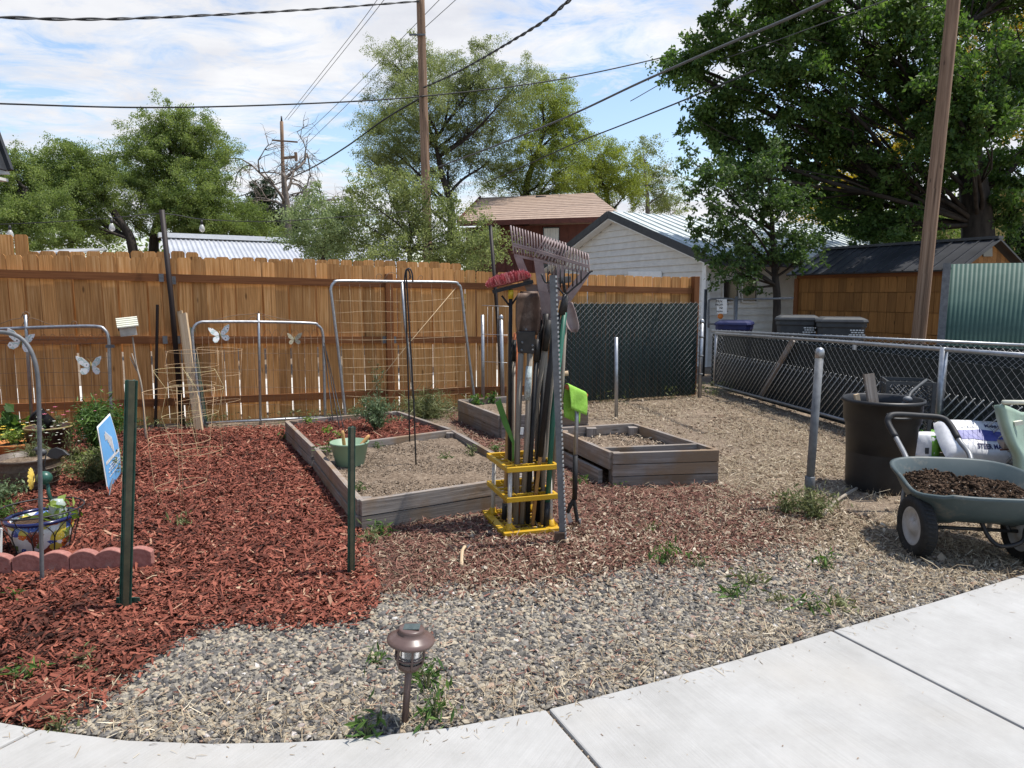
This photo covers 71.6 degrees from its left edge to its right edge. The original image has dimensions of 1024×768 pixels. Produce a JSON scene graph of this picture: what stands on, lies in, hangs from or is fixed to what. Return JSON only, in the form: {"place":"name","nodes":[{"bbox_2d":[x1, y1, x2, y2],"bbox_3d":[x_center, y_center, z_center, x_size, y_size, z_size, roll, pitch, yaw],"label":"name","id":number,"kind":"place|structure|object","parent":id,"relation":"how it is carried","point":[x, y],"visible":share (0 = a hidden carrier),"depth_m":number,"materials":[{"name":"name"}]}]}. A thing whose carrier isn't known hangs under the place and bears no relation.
{"place":"outdoors","nodes":[
{"label":"outdoors","id":0,"kind":"place"},
{"bbox_2d":[0,423,385,730],"bbox_3d":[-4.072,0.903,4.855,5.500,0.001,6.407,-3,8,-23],"label":"mulch ground","id":1,"kind":"structure","parent":0,"point":[42,726],"depth_m":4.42,"materials":[{"name":"red wood"}]},
{"bbox_2d":[0,403,29,440],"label":"leafy plant","id":2,"kind":"object","parent":1,"relation":"on","point":[8,419],"visible":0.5,"depth_m":7.01,"materials":[{"name":"green plant"}]},
{"bbox_2d":[0,330,43,581],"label":"arch pipe","id":3,"kind":"object","parent":1,"relation":"on","point":[39,442],"visible":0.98,"depth_m":3.58,"materials":[{"name":"grey metal"}]},
{"bbox_2d":[0,449,61,492],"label":"flower pot","id":4,"kind":"object","parent":1,"relation":"on","point":[12,467],"visible":0.71,"depth_m":5.34,"materials":[{"name":"ceramic"}]},
{"bbox_2d":[12,550,71,574],"bbox_3d":[-2.526,0.983,3.823,0.281,0.165,0.050,-1,7,-9],"label":"edging brick","id":5,"kind":"object","parent":1,"relation":"on","point":[57,560],"visible":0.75,"depth_m":3.80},
{"bbox_2d":[0,497,85,554],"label":"wire basket","id":6,"kind":"object","parent":1,"relation":"on","point":[77,519],"visible":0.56,"depth_m":4.08,"materials":[{"name":"black metal"}]},
{"bbox_2d":[2,507,75,553],"bbox_3d":[-2.766,0.874,4.176,0.368,0.214,0.368,0,7,0],"label":"talavera pot","id":7,"kind":"object","parent":6,"relation":"in","point":[22,541],"visible":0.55,"depth_m":4.07,"materials":[{"name":"ceramic"}]},
{"bbox_2d":[22,422,73,450],"bbox_3d":[-4.353,0.534,6.688,0.418,0.288,0.418,0,7,0],"label":"flower pot","id":8,"kind":"object","parent":1,"relation":"on","point":[56,437],"visible":0.56,"depth_m":6.57,"materials":[{"name":"ceramic"}]},
{"bbox_2d":[0,311,114,435],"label":"trellis","id":9,"kind":"structure","parent":1,"relation":"on","point":[26,328],"depth_m":7.05,"materials":[{"name":"metal"}]},
{"bbox_2d":[51,442,122,484],"bbox_3d":[-3.350,0.637,5.631,0.656,0.396,0.583,6,9,39],"label":"leafy shrub","id":10,"kind":"object","parent":1,"relation":"on","point":[93,472],"visible":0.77,"depth_m":5.59,"materials":[{"name":"green plant"}]},
{"bbox_2d":[69,547,119,572],"bbox_3d":[-2.253,0.978,3.865,0.267,0.165,0.050,-1,7,-9],"label":"edging brick","id":11,"kind":"object","parent":1,"relation":"on","point":[93,558],"visible":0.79,"depth_m":3.84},
{"bbox_2d":[65,386,138,450],"bbox_3d":[-3.805,0.366,6.571,0.621,0.704,0.524,2,7,19],"label":"leafy shrub","id":12,"kind":"object","parent":1,"relation":"on","point":[93,417],"visible":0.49,"depth_m":6.49,"materials":[{"name":"green plant"}]},
{"bbox_2d":[97,413,120,494],"bbox_3d":[-3.051,0.593,5.323,0.096,0.619,0.895,-3,8,-22],"label":"yard sign","id":13,"kind":"object","parent":1,"relation":"on","point":[108,440],"visible":0.94,"depth_m":5.51,"materials":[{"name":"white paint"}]},
{"bbox_2d":[116,379,140,609],"bbox_3d":[-1.808,0.555,3.325,0.187,1.161,0.050,0,7,0],"label":"fence post","id":14,"kind":"object","parent":1,"relation":"on","point":[125,598],"visible":0.91,"depth_m":3.31,"materials":[{"name":"green metal"}]},
{"bbox_2d":[116,316,146,440],"bbox_3d":[-3.865,-0.023,7.210,0.207,1.325,0.210,-4,8,-28],"label":"solar light","id":15,"kind":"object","parent":1,"relation":"on","point":[126,326],"depth_m":7.11,"materials":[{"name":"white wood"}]},
{"bbox_2d":[133,546,154,569],"bbox_3d":[-2.045,0.974,3.897,0.142,0.165,0.050,-1,7,-9],"label":"edging brick","id":16,"kind":"object","parent":1,"relation":"on","point":[143,556],"visible":0.48,"depth_m":3.88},
{"bbox_2d":[142,386,214,512],"bbox_3d":[-2.277,0.474,4.907,0.453,0.889,0.453,0,7,0],"label":"tomato cage","id":17,"kind":"object","parent":1,"relation":"on","point":[181,433],"visible":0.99,"depth_m":4.86,"materials":[{"name":"metal"}]},
{"bbox_2d":[177,310,203,430],"bbox_3d":[-3.627,-0.149,7.993,0.081,1.350,0.682,-5,9,-36],"label":"leaning plank","id":18,"kind":"object","parent":1,"relation":"on","point":[184,332],"visible":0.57,"depth_m":7.96,"materials":[{"name":"beige wood"}]},
{"bbox_2d":[347,426,355,574],"bbox_3d":[-0.850,0.649,3.768,0.064,0.862,0.048,0,7,0],"label":"fence post","id":19,"kind":"object","parent":1,"relation":"on","point":[351,505],"visible":0.85,"depth_m":3.75,"materials":[{"name":"green metal"}]},
{"bbox_2d":[0,575,1023,767],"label":"concrete path","id":20,"kind":"structure","parent":0,"point":[873,700],"depth_m":2.46,"materials":[{"name":"grey concrete"}]},
{"bbox_2d":[0,343,1023,741],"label":"ground","id":21,"kind":"structure","parent":0,"point":[706,378],"depth_m":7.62,"materials":[{"name":"plant"}]},
{"bbox_2d":[0,135,86,249],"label":"round tree","id":22,"kind":"object","parent":21,"relation":"on","point":[22,203],"visible":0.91,"depth_m":22.10,"materials":[{"name":"green plant"}]},
{"bbox_2d":[14,208,131,253],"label":"scrub tree","id":23,"kind":"object","parent":21,"relation":"on","point":[36,246],"visible":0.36,"depth_m":29.14,"materials":[{"name":"green plant"}]},
{"bbox_2d":[14,130,144,258],"bbox_3d":[-15.056,-4.994,24.676,3.687,6.820,4.498,-6,9,-40],"label":"leaning tree","id":24,"kind":"object","parent":21,"relation":"on","point":[91,172],"visible":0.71,"depth_m":23.69,"materials":[{"name":"green plant"}]},
{"bbox_2d":[159,210,184,426],"bbox_3d":[-3.847,-0.721,8.044,0.139,2.447,0.056,-3,8,-21],"label":"metal post","id":25,"kind":"object","parent":21,"relation":"on","point":[170,292],"visible":0.88,"depth_m":8.01,"materials":[{"name":"grey metal"}]},
{"bbox_2d":[104,88,285,252],"bbox_3d":[-11.914,-6.225,26.189,6.890,8.890,4.973,0,7,0],"label":"tall tree","id":26,"kind":"object","parent":21,"relation":"on","point":[188,144],"visible":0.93,"depth_m":25.41,"materials":[{"name":"green plant"}]},
{"bbox_2d":[0,234,460,384],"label":"wood fence","id":27,"kind":"object","parent":21,"relation":"on","point":[20,241],"visible":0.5,"depth_m":8.42,"materials":[{"name":"brown wood"}]},
{"bbox_2d":[191,311,325,426],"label":"trellis","id":28,"kind":"structure","parent":21,"relation":"on","point":[260,419],"depth_m":8.22,"materials":[{"name":"metal"}]},
{"bbox_2d":[245,176,299,236],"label":"evergreen tree","id":29,"kind":"object","parent":21,"relation":"on","point":[266,190],"visible":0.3,"depth_m":30.10,"materials":[{"name":"green plant"}]},
{"bbox_2d":[158,232,406,360],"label":"metal roof shed","id":30,"kind":"structure","parent":21,"relation":"on","point":[203,246],"depth_m":17.43,"materials":[{"name":"grey metal"}]},
{"bbox_2d":[219,112,364,237],"bbox_3d":[-9.072,-6.636,29.179,5.777,8.965,5.322,0,7,0],"label":"bare tree","id":31,"kind":"object","parent":21,"relation":"on","point":[285,197],"visible":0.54,"depth_m":28.50,"materials":[{"name":"grey plant"}]},
{"bbox_2d":[265,180,385,265],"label":"tree","id":32,"kind":"object","parent":21,"relation":"on","point":[335,238],"visible":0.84,"depth_m":14.30,"materials":[{"name":"green plant"}]},
{"bbox_2d":[0,254,699,428],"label":"wood fence","id":33,"kind":"object","parent":21,"relation":"on","point":[48,284],"visible":0.62,"depth_m":8.51,"materials":[{"name":"brown wood"}]},
{"bbox_2d":[285,411,450,466],"bbox_3d":[-1.486,0.509,7.077,1.410,0.242,1.490,-4,8,-30],"label":"raised bed","id":34,"kind":"object","parent":21,"relation":"on","point":[302,438],"visible":0.68,"depth_m":7.09,"materials":[{"name":"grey wood"}]},
{"bbox_2d":[349,392,407,430],"bbox_3d":[-1.338,0.272,7.097,0.606,0.428,0.504,0,7,0],"label":"tangled bush","id":35,"kind":"object","parent":34,"relation":"on","point":[374,415],"visible":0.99,"depth_m":7.08,"materials":[{"name":"green plant"}]},
{"bbox_2d":[24,381,739,434],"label":"fence weeds","id":36,"kind":"object","parent":21,"relation":"on","point":[496,395],"visible":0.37,"depth_m":8.76,"materials":[{"name":"green plant"}]},
{"bbox_2d":[329,272,474,414],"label":"trellis","id":37,"kind":"structure","parent":21,"relation":"on","point":[404,321],"depth_m":8.61,"materials":[{"name":"metal"}]},
{"bbox_2d":[409,0,431,260],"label":"utility pole","id":38,"kind":"object","parent":21,"relation":"on","point":[423,102],"visible":0.56,"depth_m":22.93,"materials":[{"name":"brown wood"}]},
{"bbox_2d":[0,0,419,20],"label":"overhead cable","id":39,"kind":"object","parent":38,"relation":"attached to","point":[120,18],"visible":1,"depth_m":15.08,"materials":[{"name":"black rubber"}]},
{"bbox_2d":[0,51,684,107],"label":"overhead cable","id":40,"kind":"object","parent":38,"relation":"attached to","point":[315,102],"visible":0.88,"depth_m":20.91,"materials":[{"name":"black rubber"}]},
{"bbox_2d":[423,0,571,87],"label":"overhead cable","id":41,"kind":"object","parent":38,"relation":"attached to","point":[560,7],"visible":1,"depth_m":14.06,"materials":[{"name":"black rubber"}]},
{"bbox_2d":[432,0,831,169],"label":"overhead cable","id":42,"kind":"object","parent":38,"relation":"attached to","point":[823,2],"visible":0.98,"depth_m":12.55,"materials":[{"name":"black rubber"}]},
{"bbox_2d":[313,429,533,531],"bbox_3d":[-0.774,0.695,5.701,1.390,0.212,2.051,-3,8,-24],"label":"raised bed","id":43,"kind":"object","parent":21,"relation":"on","point":[404,488],"visible":0.81,"depth_m":5.25,"materials":[{"name":"grey wood"}]},
{"bbox_2d":[329,438,368,467],"bbox_3d":[-1.304,0.555,5.703,0.312,0.190,0.312,0,7,0],"label":"pail","id":44,"kind":"object","parent":43,"relation":"on","point":[339,451],"visible":0.69,"depth_m":5.61,"materials":[{"name":"green plastic"}]},
{"bbox_2d":[404,268,416,464],"bbox_3d":[-0.806,-0.128,5.618,0.078,1.566,0.013,0,7,0],"label":"garden hook","id":45,"kind":"object","parent":43,"relation":"on","point":[406,289],"visible":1,"depth_m":5.60,"materials":[{"name":"black metal"}]},
{"bbox_2d":[388,381,464,421],"bbox_3d":[-1.040,0.258,8.792,1.098,0.636,1.029,0,7,0],"label":"grass clump","id":46,"kind":"object","parent":21,"relation":"on","point":[428,409],"visible":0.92,"depth_m":8.71,"materials":[{"name":"green plant"}]},
{"bbox_2d":[331,162,536,282],"bbox_3d":[-1.654,-2.327,14.312,4.335,4.084,2.751,0,7,0],"label":"tree","id":47,"kind":"object","parent":21,"relation":"on","point":[417,225],"visible":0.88,"depth_m":13.92,"materials":[{"name":"green plant"}]},
{"bbox_2d":[342,29,563,260],"bbox_3d":[-2.323,-8.131,28.615,8.636,12.070,6.655,0,7,0],"label":"willow tree","id":48,"kind":"object","parent":21,"relation":"on","point":[400,152],"visible":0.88,"depth_m":27.79,"materials":[{"name":"green plant"}]},
{"bbox_2d":[457,193,616,336],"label":"brown house","id":49,"kind":"structure","parent":21,"relation":"on","point":[566,218],"depth_m":23.73,"materials":[{"name":"red"}]},
{"bbox_2d":[470,50,603,225],"bbox_3d":[1.393,-7.902,30.303,5.321,11.199,5.473,-4,8,-28],"label":"willow tree","id":50,"kind":"object","parent":21,"relation":"on","point":[558,109],"visible":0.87,"depth_m":29.54,"materials":[{"name":"green plant"}]},
{"bbox_2d":[531,128,656,212],"bbox_3d":[3.794,-6.825,32.118,5.429,8.613,4.992,5,8,33],"label":"yellow green tree","id":51,"kind":"object","parent":21,"relation":"on","point":[608,175],"visible":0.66,"depth_m":31.05,"materials":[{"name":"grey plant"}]},
{"bbox_2d":[549,302,703,401],"bbox_3d":[1.656,-0.448,10.029,2.484,1.412,0.075,-3,8,-20],"label":"chain link fence","id":52,"kind":"object","parent":21,"relation":"on","point":[639,359],"visible":0.77,"depth_m":10.06,"materials":[{"name":"metal"}]},
{"bbox_2d":[556,423,718,487],"bbox_3d":[0.995,0.605,6.133,0.935,0.285,1.357,-3,8,-20],"label":"raised bed","id":53,"kind":"object","parent":21,"relation":"on","point":[633,454],"visible":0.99,"depth_m":5.66,"materials":[{"name":"grey wood"}]},
{"bbox_2d":[615,133,695,215],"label":"pale tree","id":54,"kind":"object","parent":21,"relation":"on","point":[665,201],"visible":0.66,"depth_m":34.14,"materials":[{"name":"green plant"}]},
{"bbox_2d":[543,211,881,366],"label":"white house","id":55,"kind":"structure","parent":21,"relation":"on","point":[624,243],"depth_m":16.26,"materials":[{"name":"beige"}]},
{"bbox_2d":[714,320,754,333],"bbox_3d":[3.881,-0.578,12.414,0.608,1.081,0.706,3,8,25],"label":"wheelie bin","id":56,"kind":"object","parent":21,"relation":"on","point":[738,325],"visible":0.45,"depth_m":12.06,"materials":[{"name":"blue plastic"}]},
{"bbox_2d":[702,289,793,376],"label":"walk gate","id":57,"kind":"structure","parent":21,"relation":"on","point":[706,311],"depth_m":13.10,"materials":[{"name":"grey metal"}]},
{"bbox_2d":[670,133,830,335],"bbox_3d":[4.330,-2.282,12.872,2.990,4.351,1.584,0,7,0],"label":"slim tree","id":58,"kind":"object","parent":21,"relation":"on","point":[777,195],"visible":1,"depth_m":12.61,"materials":[{"name":"green plant"}]},
{"bbox_2d":[775,315,818,337],"bbox_3d":[4.721,-0.556,11.819,0.683,1.185,0.706,3,8,22],"label":"wheelie bin","id":59,"kind":"object","parent":21,"relation":"on","point":[801,324],"visible":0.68,"depth_m":11.47,"materials":[{"name":"grey plastic"}]},
{"bbox_2d":[588,392,1021,592],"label":"dead grass","id":60,"kind":"structure","parent":21,"relation":"on","point":[786,411],"depth_m":7.19,"materials":[{"name":"plant"}]},
{"bbox_2d":[804,347,824,499],"bbox_3d":[2.104,0.343,4.951,0.086,1.198,0.066,0,7,0],"label":"steel post","id":61,"kind":"object","parent":21,"relation":"on","point":[814,419],"visible":0.91,"depth_m":4.92,"materials":[{"name":"grey metal"}]},
{"bbox_2d":[779,481,852,519],"bbox_3d":[2.046,0.795,4.781,0.439,0.294,0.459,0,7,0],"label":"weed clump","id":62,"kind":"object","parent":21,"relation":"on","point":[811,508],"visible":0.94,"depth_m":4.75,"materials":[{"name":"green plant"}]},
{"bbox_2d":[644,0,1023,254],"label":"maple","id":63,"kind":"object","parent":21,"relation":"on","point":[838,131],"visible":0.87,"depth_m":14.35,"materials":[{"name":"green plant"}]},
{"bbox_2d":[815,316,868,340],"bbox_3d":[5.210,-0.487,11.328,0.751,1.169,0.706,3,8,20],"label":"wheelie bin","id":64,"kind":"object","parent":21,"relation":"on","point":[844,326],"visible":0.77,"depth_m":10.98,"materials":[{"name":"grey plastic"}]},
{"bbox_2d":[710,330,1023,386],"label":"chain link fence","id":65,"kind":"object","parent":21,"relation":"on","point":[1005,362],"visible":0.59,"depth_m":9.29,"materials":[{"name":"metal"}]},
{"bbox_2d":[713,332,1023,465],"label":"fence","id":66,"kind":"structure","parent":21,"relation":"on","point":[970,391],"depth_m":8.00,"materials":[{"name":"metal"}]},
{"bbox_2d":[841,393,926,495],"bbox_3d":[2.877,0.462,5.544,0.590,0.715,0.590,-6,9,-39],"label":"trash can","id":67,"kind":"object","parent":21,"relation":"on","point":[872,450],"visible":0.73,"depth_m":5.36,"materials":[{"name":"black plastic"}]},
{"bbox_2d":[786,11,1023,224],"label":"golden tree","id":68,"kind":"object","parent":21,"relation":"on","point":[1016,136],"visible":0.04,"depth_m":22.96,"materials":[{"name":"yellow plant"}]},
{"bbox_2d":[786,236,1023,344],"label":"wooden shed","id":69,"kind":"structure","parent":21,"relation":"on","point":[874,285],"depth_m":13.13,"materials":[{"name":"brown wood"}]},
{"bbox_2d":[910,0,960,343],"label":"utility pole","id":70,"kind":"object","parent":21,"relation":"on","point":[931,213],"visible":0.86,"depth_m":10.24,"materials":[{"name":"brown wood"}]},
{"bbox_2d":[486,70,755,182],"bbox_3d":[1.896,-6.322,18.449,0.482,0.311,13.055,-3,8,-23],"label":"overhead cable","id":71,"kind":"object","parent":70,"relation":"attached to","point":[635,119],"visible":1,"depth_m":16.35,"materials":[{"name":"black rubber"}]},
{"bbox_2d":[884,412,1023,563],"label":"wheelbarrow","id":72,"kind":"object","parent":21,"relation":"on","point":[968,489],"visible":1,"depth_m":4.12,"materials":[{"name":"metal"}]},
{"bbox_2d":[937,263,1023,348],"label":"sheet fence","id":73,"kind":"object","parent":21,"relation":"on","point":[982,302],"visible":0.62,"depth_m":9.31,"materials":[{"name":"green metal"}]},
{"bbox_2d":[994,400,1023,469],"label":"wheelbarrow","id":74,"kind":"object","parent":21,"relation":"on","point":[1010,421],"visible":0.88,"depth_m":5.12,"materials":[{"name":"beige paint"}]},
{"bbox_2d":[0,0,1023,268],"label":"sky","id":75,"kind":"structure","parent":0,"point":[270,58],"materials":[{"name":"blue"}]},
{"bbox_2d":[49,544,1007,743],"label":"gravel ground","id":76,"kind":"structure","parent":0,"point":[548,710],"depth_m":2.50,"materials":[{"name":"grey gravel"}]},
{"bbox_2d":[344,688,386,739],"bbox_3d":[-0.506,1.154,2.424,0.142,0.191,0.161,-3,8,-21],"label":"weed","id":77,"kind":"object","parent":76,"relation":"on","point":[360,725],"visible":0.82,"depth_m":2.40,"materials":[{"name":"green plant"}]},
{"bbox_2d":[387,622,434,722],"bbox_3d":[-0.349,1.033,2.466,0.165,0.402,0.165,0,7,0],"label":"path light","id":78,"kind":"object","parent":76,"relation":"on","point":[410,643],"visible":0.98,"depth_m":2.42,"materials":[{"name":"brown metal"}]},
{"bbox_2d":[411,656,451,694],"bbox_3d":[-0.326,1.123,2.707,0.195,0.213,0.172,0,7,0],"label":"weed","id":79,"kind":"object","parent":76,"relation":"on","point":[430,674],"visible":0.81,"depth_m":2.71,"materials":[{"name":"green plant"}]},
{"bbox_2d":[412,679,467,733],"bbox_3d":[-0.255,1.124,2.507,0.210,0.218,0.206,-2,7,-12],"label":"weed","id":80,"kind":"object","parent":76,"relation":"on","point":[440,706],"visible":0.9,"depth_m":2.49,"materials":[{"name":"green plant"}]},
{"bbox_2d":[0,557,1008,743],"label":"edge straw","id":81,"kind":"object","parent":76,"relation":"on","point":[483,685],"visible":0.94,"depth_m":2.67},
{"bbox_2d":[59,543,991,737],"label":"stray chips","id":82,"kind":"object","parent":76,"relation":"on","point":[799,634],"visible":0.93,"depth_m":3.00,"materials":[{"name":"brown plant"}]},
{"bbox_2d":[324,407,839,600],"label":"litter ground","id":83,"kind":"structure","parent":0,"point":[461,520],"depth_m":4.38,"materials":[{"name":"brown plant"}]},
{"bbox_2d":[488,225,500,392],"bbox_3d":[-0.203,-0.883,9.468,0.219,2.418,0.045,-3,8,-21],"label":"metal post","id":84,"kind":"object","parent":83,"relation":"on","point":[494,274],"visible":0.69,"depth_m":9.41,"materials":[{"name":"grey metal"}]},
{"bbox_2d":[483,450,558,537],"bbox_3d":[0.055,0.707,4.643,0.387,0.452,0.506,-2,7,-18],"label":"tool rack","id":85,"kind":"object","parent":83,"relation":"on","point":[493,484],"visible":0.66,"depth_m":4.50,"materials":[{"name":"yellow plastic"}]},
{"bbox_2d":[485,269,533,509],"bbox_3d":[-0.017,0.081,4.576,0.306,1.631,0.261,0,7,0],"label":"push broom","id":86,"kind":"object","parent":85,"relation":"in","point":[502,279],"visible":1,"depth_m":4.47,"materials":[{"name":"red plastic"}]},
{"bbox_2d":[513,291,539,523],"bbox_3d":[0.092,0.164,4.493,0.169,1.491,0.105,0,7,0],"label":"post hole digger","id":87,"kind":"object","parent":85,"relation":"in","point":[527,316],"visible":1,"depth_m":4.43,"materials":[{"name":"brown metal"}]},
{"bbox_2d":[525,339,540,523],"bbox_3d":[0.133,0.311,4.521,0.094,1.192,0.040,-2,7,-17],"label":"long handle","id":88,"kind":"object","parent":85,"relation":"in","point":[533,407],"visible":0.96,"depth_m":4.50,"materials":[{"name":"wood"}]},
{"bbox_2d":[510,225,565,476],"bbox_3d":[0.166,-0.058,4.629,0.360,1.922,0.130,0,7,0],"label":"leaf rake","id":89,"kind":"object","parent":85,"relation":"in","point":[519,258],"visible":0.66,"depth_m":4.51,"materials":[{"name":"brown plastic"}]},
{"bbox_2d":[525,319,550,515],"bbox_3d":[0.157,0.269,4.569,0.215,1.366,0.048,3,8,26],"label":"long handle","id":90,"kind":"object","parent":85,"relation":"in","point":[546,337],"visible":0.56,"depth_m":4.48,"materials":[{"name":"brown wood"}]},
{"bbox_2d":[543,276,570,526],"bbox_3d":[0.280,0.133,4.428,0.166,1.599,0.042,0,7,0],"label":"hoe","id":91,"kind":"object","parent":85,"relation":"in","point":[551,438],"visible":0.57,"depth_m":4.43,"materials":[{"name":"metal"}]},
{"bbox_2d":[532,237,589,519],"bbox_3d":[0.299,-0.015,4.589,0.378,1.837,0.144,-1,7,-11],"label":"leaf rake","id":92,"kind":"object","parent":85,"relation":"in","point":[545,305],"visible":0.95,"depth_m":4.47,"materials":[{"name":"grey plastic"}]},
{"bbox_2d":[531,264,592,524],"bbox_3d":[0.293,0.096,4.365,0.379,1.650,0.101,2,7,15],"label":"garden fork","id":93,"kind":"object","parent":85,"relation":"in","point":[562,303],"visible":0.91,"depth_m":4.37,"materials":[{"name":"metal"}]},
{"bbox_2d":[552,302,578,489],"bbox_3d":[0.330,0.196,4.553,0.209,1.436,0.081,4,8,31],"label":"shovel","id":94,"kind":"object","parent":85,"relation":"in","point":[572,323],"visible":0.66,"depth_m":4.51,"materials":[{"name":"grey metal"}]},
{"bbox_2d":[458,395,588,440],"bbox_3d":[0.072,0.369,8.096,1.087,0.268,1.472,-3,8,-20],"label":"raised bed","id":95,"kind":"object","parent":83,"relation":"on","point":[485,417],"visible":0.34,"depth_m":7.83,"materials":[{"name":"grey wood"}]},
{"bbox_2d":[549,275,566,545],"bbox_3d":[0.273,0.194,4.204,0.117,1.658,0.060,0,7,0],"label":"angle post","id":96,"kind":"object","parent":83,"relation":"on","point":[560,534],"visible":0.97,"depth_m":4.18,"materials":[{"name":"metal"}]},
{"bbox_2d":[565,384,587,524],"bbox_3d":[0.415,0.458,4.579,0.177,0.937,0.065,-4,8,-28],"label":"weeding fork","id":97,"kind":"object","parent":83,"relation":"on","point":[574,480],"visible":0.94,"depth_m":4.58,"materials":[{"name":"metal"}]},
{"bbox_2d":[563,383,587,423],"bbox_3d":[0.407,0.127,4.543,0.148,0.278,0.092,-4,8,-31],"label":"cloth","id":98,"kind":"object","parent":97,"relation":"hanging from","point":[574,399],"visible":0.95,"depth_m":4.53,"materials":[{"name":"green fabric"}]},
{"bbox_2d":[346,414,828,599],"bbox_3d":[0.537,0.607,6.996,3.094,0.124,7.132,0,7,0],"label":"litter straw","id":99,"kind":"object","parent":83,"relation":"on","point":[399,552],"visible":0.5,"depth_m":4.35,"materials":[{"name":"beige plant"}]},
{"bbox_2d":[407,501,977,610],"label":"leaf litter","id":100,"kind":"object","parent":83,"relation":"on","point":[636,565],"visible":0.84,"depth_m":4.09,"materials":[{"name":"brown plant"}]},
{"bbox_2d":[919,419,931,431],"bbox_3d":[3.562,0.422,6.451,0.360,0.300,0.360,3,8,20],"label":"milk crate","id":101,"kind":"object","parent":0,"point":[925,426],"visible":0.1,"depth_m":6.24,"materials":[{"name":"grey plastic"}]},
{"bbox_2d":[879,376,936,413],"bbox_3d":[3.562,0.114,6.413,0.390,0.310,0.390,3,8,20],"label":"milk crate","id":102,"kind":"object","parent":101,"relation":"on","point":[929,390],"visible":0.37,"depth_m":6.27,"materials":[{"name":"grey plastic"}]},
{"bbox_3d":[4.023,0.653,6.356,1.343,0.132,1.169,0,7,0],"label":"pallet","id":103,"kind":"object","parent":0,"visible":0},
{"bbox_2d":[915,432,939,455],"bbox_3d":[3.587,0.562,6.152,0.220,0.298,0.134,0,7,0],"label":"sack","id":104,"kind":"object","parent":103,"relation":"on","point":[928,444],"visible":0.58,"depth_m":6.10,"materials":[{"name":"grey plastic"}]},
{"bbox_2d":[933,420,1012,464],"bbox_3d":[3.936,0.490,5.998,0.620,0.331,0.404,1,7,11],"label":"sack","id":105,"kind":"object","parent":103,"relation":"on","point":[980,438],"visible":0.71,"depth_m":5.91,"materials":[{"name":"white plastic"}]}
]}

